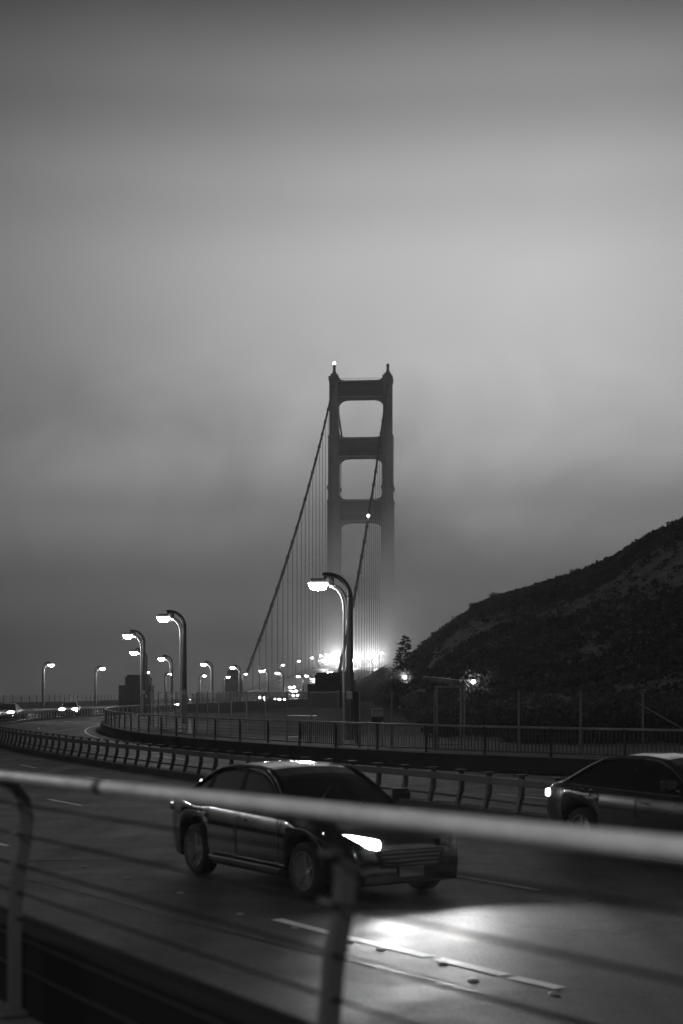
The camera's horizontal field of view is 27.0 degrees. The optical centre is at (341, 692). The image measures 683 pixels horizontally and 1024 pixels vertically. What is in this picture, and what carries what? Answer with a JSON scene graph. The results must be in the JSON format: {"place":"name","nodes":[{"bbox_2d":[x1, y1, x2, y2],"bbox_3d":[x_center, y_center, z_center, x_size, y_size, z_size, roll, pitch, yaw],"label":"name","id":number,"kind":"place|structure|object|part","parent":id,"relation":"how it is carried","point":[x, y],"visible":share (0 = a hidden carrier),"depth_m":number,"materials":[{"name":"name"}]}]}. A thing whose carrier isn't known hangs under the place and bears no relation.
{"place":"outdoors","nodes":[
{"label":"outdoors","id":0,"kind":"place"},
{"bbox_2d":[0,1000,40,1023],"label":"footpath","id":1,"kind":"structure","parent":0,"point":[24,1019],"depth_m":6.17,"materials":[{"name":"concrete"}]},
{"bbox_2d":[23,701,226,709],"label":"road shoulder","id":2,"kind":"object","parent":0,"point":[86,707],"visible":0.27,"depth_m":225.73},
{"bbox_2d":[41,662,53,708],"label":"street lamp","id":3,"kind":"object","parent":2,"relation":"on","point":[43,683],"visible":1,"depth_m":208.91,"materials":[{"name":"grey metal"}]},
{"bbox_2d":[94,666,104,706],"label":"street lamp","id":4,"kind":"object","parent":2,"relation":"on","point":[95,685],"visible":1,"depth_m":238.90,"materials":[{"name":"grey metal"}]},
{"bbox_2d":[0,690,235,708],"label":"cliff fence","id":5,"kind":"object","parent":2,"relation":"on","point":[49,704],"visible":0.42,"depth_m":232.16,"materials":[{"name":"grey metal"}]},
{"bbox_2d":[164,672,170,703],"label":"street lamp","id":6,"kind":"object","parent":2,"relation":"on","point":[165,675],"visible":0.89,"depth_m":305.93,"materials":[{"name":"grey metal"}]},
{"bbox_2d":[198,674,205,702],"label":"street lamp","id":7,"kind":"object","parent":2,"relation":"on","point":[203,675],"visible":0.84,"depth_m":339.88,"materials":[{"name":"grey metal"}]},
{"bbox_2d":[0,706,570,813],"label":"road","id":8,"kind":"structure","parent":0,"point":[77,727],"depth_m":43.79,"materials":[{"name":"grey asphalt"}]},
{"bbox_2d":[130,648,147,712],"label":"street lamp","id":9,"kind":"object","parent":8,"relation":"on","point":[135,652],"visible":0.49,"depth_m":144.93,"materials":[{"name":"grey metal"}]},
{"bbox_2d":[159,655,172,711],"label":"street lamp","id":10,"kind":"object","parent":8,"relation":"on","point":[165,658],"visible":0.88,"depth_m":171.88,"materials":[{"name":"grey metal"}]},
{"bbox_2d":[201,661,213,702],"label":"street lamp","id":11,"kind":"object","parent":8,"relation":"on","point":[204,664],"visible":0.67,"depth_m":203.90,"materials":[{"name":"grey metal"}]},
{"bbox_2d":[230,665,240,701],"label":"street lamp","id":12,"kind":"object","parent":8,"relation":"on","point":[234,667],"visible":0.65,"depth_m":231.94,"materials":[{"name":"grey metal"}]},
{"bbox_2d":[187,699,307,712],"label":"concrete barrier","id":13,"kind":"object","parent":8,"relation":"on","point":[242,703],"visible":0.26,"depth_m":176.64,"materials":[{"name":"grey concrete"}]},
{"bbox_2d":[187,693,307,703],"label":"ramp fence","id":14,"kind":"object","parent":8,"relation":"on","point":[244,696],"visible":0.25,"depth_m":176.79,"materials":[{"name":"grey metal"}]},
{"bbox_2d":[260,668,268,697],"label":"street lamp","id":15,"kind":"object","parent":8,"relation":"on","point":[268,678],"visible":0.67,"depth_m":267.88,"materials":[{"name":"grey metal"}]},
{"bbox_2d":[276,671,283,699],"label":"street lamp","id":16,"kind":"object","parent":8,"relation":"on","point":[278,672],"visible":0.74,"depth_m":293.96,"materials":[{"name":"grey metal"}]},
{"bbox_2d":[0,699,563,822],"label":"median barrier","id":17,"kind":"object","parent":8,"relation":"on","point":[458,807],"visible":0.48,"depth_m":37.04,"materials":[{"name":"grey metal"}]},
{"bbox_2d":[296,674,303,698],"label":"street lamp","id":18,"kind":"object","parent":8,"relation":"on","point":[303,684],"visible":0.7,"depth_m":354.93,"materials":[{"name":"grey metal"}]},
{"bbox_2d":[33,701,571,775],"bbox_3d":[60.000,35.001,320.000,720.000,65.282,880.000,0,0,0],"label":"ground","id":19,"kind":"structure","parent":0,"point":[387,712],"depth_m":148.73,"materials":[{"name":"soil"}]},
{"bbox_2d":[119,675,153,706],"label":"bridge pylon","id":20,"kind":"object","parent":19,"relation":"on","point":[129,692],"visible":0.58,"depth_m":229.50,"materials":[{"name":"concrete"}]},
{"bbox_2d":[0,905,314,1023],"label":"parapet kerb","id":21,"kind":"structure","parent":19,"relation":"on","point":[66,980],"depth_m":5.54,"materials":[{"name":"black concrete"}]},
{"bbox_2d":[0,770,682,1023],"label":"cable railing","id":22,"kind":"object","parent":21,"relation":"on","point":[321,817],"visible":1,"depth_m":3.85,"materials":[{"name":"metal"}]},
{"bbox_2d":[224,670,242,696],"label":"bridge pylon","id":23,"kind":"object","parent":19,"relation":"on","point":[232,682],"visible":0.49,"depth_m":412.00,"materials":[{"name":"concrete"}]},
{"bbox_2d":[308,672,342,707],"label":"bridge pylon","id":24,"kind":"object","parent":19,"relation":"on","point":[326,681],"visible":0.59,"depth_m":225.50,"materials":[{"name":"concrete"}]},
{"bbox_2d":[338,671,355,697],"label":"bridge pylon","id":25,"kind":"object","parent":19,"relation":"on","point":[340,673],"visible":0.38,"depth_m":415.00,"materials":[{"name":"concrete"}]},
{"bbox_2d":[345,673,383,700],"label":"abutment wall","id":26,"kind":"structure","parent":19,"relation":"on","point":[366,689],"depth_m":525.78,"materials":[{"name":"concrete"}]},
{"bbox_2d":[377,667,412,687],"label":"shrub","id":27,"kind":"object","parent":19,"relation":"on","point":[398,672],"visible":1,"depth_m":149.89,"materials":[{"name":"black plant"}]},
{"bbox_2d":[417,701,682,743],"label":"hedge","id":28,"kind":"object","parent":19,"relation":"on","point":[497,719],"visible":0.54,"depth_m":54.68,"materials":[{"name":"black plant"}]},
{"bbox_2d":[0,700,682,1023],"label":"road","id":29,"kind":"structure","parent":0,"point":[646,939],"depth_m":14.44,"materials":[{"name":"grey asphalt"}]},
{"bbox_2d":[0,703,22,718],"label":"oncoming car","id":30,"kind":"object","parent":29,"relation":"on","point":[9,707],"visible":0.45,"depth_m":116.46,"materials":[{"name":"grey paint"}]},
{"bbox_2d":[60,701,79,715],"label":"oncoming car","id":31,"kind":"object","parent":29,"relation":"on","point":[70,705],"visible":0.56,"depth_m":140.27,"materials":[{"name":"grey paint"}]},
{"bbox_2d":[222,675,228,701],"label":"street lamp","id":32,"kind":"object","parent":29,"relation":"on","point":[227,676],"visible":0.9,"depth_m":367.89,"materials":[{"name":"grey metal"}]},
{"bbox_2d":[0,824,600,1023],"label":"road joint","id":33,"kind":"object","parent":29,"relation":"on","point":[531,1006],"visible":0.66,"depth_m":13.56,"materials":[{"name":"black"}]},
{"bbox_2d":[170,761,457,898],"bbox_3d":[-0.417,1.575,17.346,2.240,1.451,4.392,0,0,-33],"label":"sedan car","id":34,"kind":"object","parent":29,"relation":"on","point":[310,875],"visible":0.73,"depth_m":16.66,"materials":[{"name":"paint"}]},
{"bbox_3d":[-1.260,1.156,17.369,0.237,0.492,2.463,0,0,-33],"label":"side window","id":35,"kind":"part","parent":34,"relation":"part of","materials":[{"name":"black glass"}]},
{"bbox_2d":[0,707,679,988],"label":"lane marking","id":36,"kind":"object","parent":29,"relation":"on","point":[478,968],"visible":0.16,"depth_m":12.61,"materials":[{"name":"white paint"}]},
{"bbox_2d":[467,978,478,981],"bbox_3d":[1.050,2.287,11.350,0.092,0.018,0.092,0,0,0],"label":"road stud","id":37,"kind":"object","parent":29,"relation":"on","point":[473,980],"visible":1,"depth_m":11.32,"materials":[{"name":"grey plastic"}]},
{"bbox_2d":[548,991,559,994],"bbox_3d":[1.620,2.287,10.850,0.092,0.018,0.092,0,0,0],"label":"road stud","id":38,"kind":"object","parent":29,"relation":"on","point":[553,993],"visible":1,"depth_m":10.83,"materials":[{"name":"grey plastic"}]},
{"bbox_2d":[545,752,682,851],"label":"sedan car","id":39,"kind":"object","parent":29,"relation":"on","point":[642,792],"visible":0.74,"depth_m":19.85,"materials":[{"name":"black paint"}]},
{"bbox_3d":[4.040,1.156,19.869,0.237,0.492,2.463,0,0,-33],"label":"side window","id":40,"kind":"part","parent":39,"relation":"part of","materials":[{"name":"black glass"}]},
{"bbox_2d":[0,0,682,706],"label":"sky","id":41,"kind":"structure","parent":0,"point":[208,208],"materials":[{"name":"grey"}]},
{"bbox_2d":[105,713,682,758],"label":"pavement","id":42,"kind":"structure","parent":0,"point":[200,731],"depth_m":57.42,"materials":[{"name":"concrete"}]},
{"bbox_2d":[123,630,145,716],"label":"street lamp","id":43,"kind":"object","parent":42,"relation":"on","point":[142,674],"visible":0.98,"depth_m":112.90,"materials":[{"name":"grey metal"}]},
{"bbox_2d":[162,717,167,729],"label":"traffic cone","id":44,"kind":"object","parent":42,"relation":"on","point":[163,725],"visible":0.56,"depth_m":71.91,"materials":[{"name":"black paint"}]},
{"bbox_2d":[157,610,187,723],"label":"street lamp","id":45,"kind":"object","parent":42,"relation":"on","point":[165,617],"visible":0.81,"depth_m":85.92,"materials":[{"name":"grey metal"}]},
{"bbox_2d":[174,718,182,732],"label":"traffic cone","id":46,"kind":"object","parent":42,"relation":"on","point":[179,726],"visible":0.71,"depth_m":66.43,"materials":[{"name":"black paint"}]},
{"bbox_2d":[175,711,197,732],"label":"crowd barrier","id":47,"kind":"object","parent":42,"relation":"on","point":[186,719],"visible":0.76,"depth_m":66.00,"materials":[{"name":"metal"}]},
{"bbox_2d":[185,719,192,734],"bbox_3d":[-6.900,1.525,64.500,0.380,0.710,0.380,0,0,0],"label":"traffic cone","id":48,"kind":"object","parent":42,"relation":"on","point":[188,727],"visible":0.73,"depth_m":64.43,"materials":[{"name":"black paint"}]},
{"bbox_2d":[149,691,337,741],"bbox_3d":[-6.457,0.900,68.309,1.296,1.960,36.895,0,0,-18],"label":"wire fence","id":49,"kind":"object","parent":42,"relation":"on","point":[230,702],"visible":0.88,"depth_m":59.54,"materials":[{"name":"grey metal"}]},
{"bbox_2d":[287,715,316,742],"bbox_3d":[-1.500,1.371,54.000,1.138,1.027,0.500,0,0,-12],"label":"crowd barrier","id":50,"kind":"object","parent":42,"relation":"on","point":[296,726],"visible":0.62,"depth_m":53.92,"materials":[{"name":"metal"}]},
{"bbox_2d":[308,572,352,739],"bbox_3d":[-0.407,-1.404,57.231,1.845,6.908,0.400,0,0,2],"label":"street lamp","id":51,"kind":"object","parent":42,"relation":"on","point":[321,583],"visible":0.81,"depth_m":57.10,"materials":[{"name":"grey metal"}]},
{"bbox_2d":[339,721,344,747],"bbox_3d":[0.020,1.415,48.600,0.220,0.930,0.220,0,0,0],"label":"delineator post","id":52,"kind":"object","parent":42,"relation":"on","point":[341,746],"visible":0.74,"depth_m":48.56,"materials":[{"name":"plastic"}]},
{"bbox_2d":[100,713,600,774],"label":"kerb wall","id":53,"kind":"structure","parent":42,"relation":"on","point":[544,765],"depth_m":45.47,"materials":[{"name":"concrete"}]},
{"bbox_2d":[105,703,682,756],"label":"wall railing","id":54,"kind":"object","parent":53,"relation":"on","point":[335,738],"depth_m":44.29,"materials":[{"name":"metal"}]},
{"bbox_2d":[352,691,358,743],"bbox_3d":[0.560,0.915,52.500,0.340,1.943,0.222,0,0,0],"label":"wooden post","id":55,"kind":"object","parent":42,"relation":"on","point":[355,708],"visible":0.77,"depth_m":52.40,"materials":[{"name":"wood"}]},
{"bbox_2d":[366,725,371,748],"bbox_3d":[0.920,1.415,47.600,0.220,0.930,0.220,0,0,0],"label":"delineator post","id":56,"kind":"object","parent":42,"relation":"on","point":[368,747],"visible":0.73,"depth_m":47.56,"materials":[{"name":"plastic"}]},
{"bbox_2d":[379,722,384,749],"bbox_3d":[1.360,1.415,47.300,0.220,0.930,0.220,0,0,0],"label":"delineator post","id":57,"kind":"object","parent":42,"relation":"on","point":[382,748],"visible":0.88,"depth_m":47.27,"materials":[{"name":"plastic"}]},
{"bbox_2d":[338,690,435,749],"bbox_3d":[1.302,0.900,48.410,0.511,1.960,5.080,0,0,-39],"label":"chain link fence","id":58,"kind":"object","parent":42,"relation":"on","point":[391,707],"visible":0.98,"depth_m":47.60,"materials":[{"name":"silver metal"}]},
{"bbox_2d":[371,708,382,714],"bbox_3d":[1.200,0.640,47.944,0.400,0.240,0.023,0,0,4],"label":"fence sign","id":59,"kind":"object","parent":58,"relation":"attached to","point":[376,711],"visible":1,"depth_m":47.94,"materials":[{"name":"black paint"}]},
{"bbox_2d":[371,717,383,721],"bbox_3d":[1.220,0.900,47.950,0.420,0.180,0.030,0,0,4],"label":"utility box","id":60,"kind":"object","parent":58,"relation":"attached to","point":[377,719],"visible":0.81,"depth_m":47.94,"materials":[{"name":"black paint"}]},
{"bbox_2d":[435,686,464,749],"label":"metal gate","id":61,"kind":"structure","parent":42,"relation":"on","point":[447,687],"depth_m":46.45,"materials":[{"name":"metal"}]},
{"bbox_2d":[460,690,682,752],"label":"chain link fence","id":62,"kind":"object","parent":42,"relation":"on","point":[580,707],"visible":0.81,"depth_m":45.28,"materials":[{"name":"silver metal"}]},
{"bbox_2d":[376,530,682,722],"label":"hill","id":63,"kind":"structure","parent":0,"point":[593,649],"depth_m":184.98,"materials":[{"name":"black plant"}]},
{"bbox_2d":[393,647,403,670],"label":"conifer tree","id":64,"kind":"object","parent":63,"relation":"on","point":[397,659],"visible":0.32,"depth_m":360.31,"materials":[{"name":"black plant"}]},
{"bbox_2d":[390,635,416,670],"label":"conifer tree","id":65,"kind":"object","parent":63,"relation":"on","point":[408,646],"visible":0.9,"depth_m":330.83,"materials":[{"name":"black plant"}]},
{"bbox_2d":[460,666,516,694],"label":"shrub","id":66,"kind":"object","parent":63,"relation":"on","point":[489,688],"visible":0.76,"depth_m":112.72,"materials":[{"name":"black plant"}]},
{"bbox_2d":[489,592,498,597],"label":"bush","id":67,"kind":"object","parent":63,"relation":"on","point":[492,595],"visible":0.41,"depth_m":364.68,"materials":[{"name":"black plant"}]},
{"bbox_2d":[373,516,682,723],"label":"brush","id":68,"kind":"object","parent":63,"relation":"on","point":[652,657],"visible":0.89,"depth_m":173.12,"materials":[{"name":"plant"}]},
{"label":"water","id":69,"kind":"structure","parent":0,"visible":0},
{"bbox_2d":[227,362,403,700],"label":"suspension bridge","id":70,"kind":"structure","parent":69,"relation":"on","point":[377,590],"depth_m":719.81,"materials":[{"name":"paint"}]},
{"bbox_2d":[259,668,262,689],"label":"street lamp","id":71,"kind":"object","parent":70,"relation":"on","point":[260,679],"visible":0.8,"depth_m":449.93,"materials":[{"name":"grey metal"}]},
{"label":"path","id":72,"kind":"structure","parent":0,"visible":0},
{"bbox_2d":[423,676,477,690],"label":"path railing","id":73,"kind":"object","parent":72,"relation":"on","point":[444,680],"visible":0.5,"depth_m":136.98,"materials":[{"name":"metal"}]}
]}

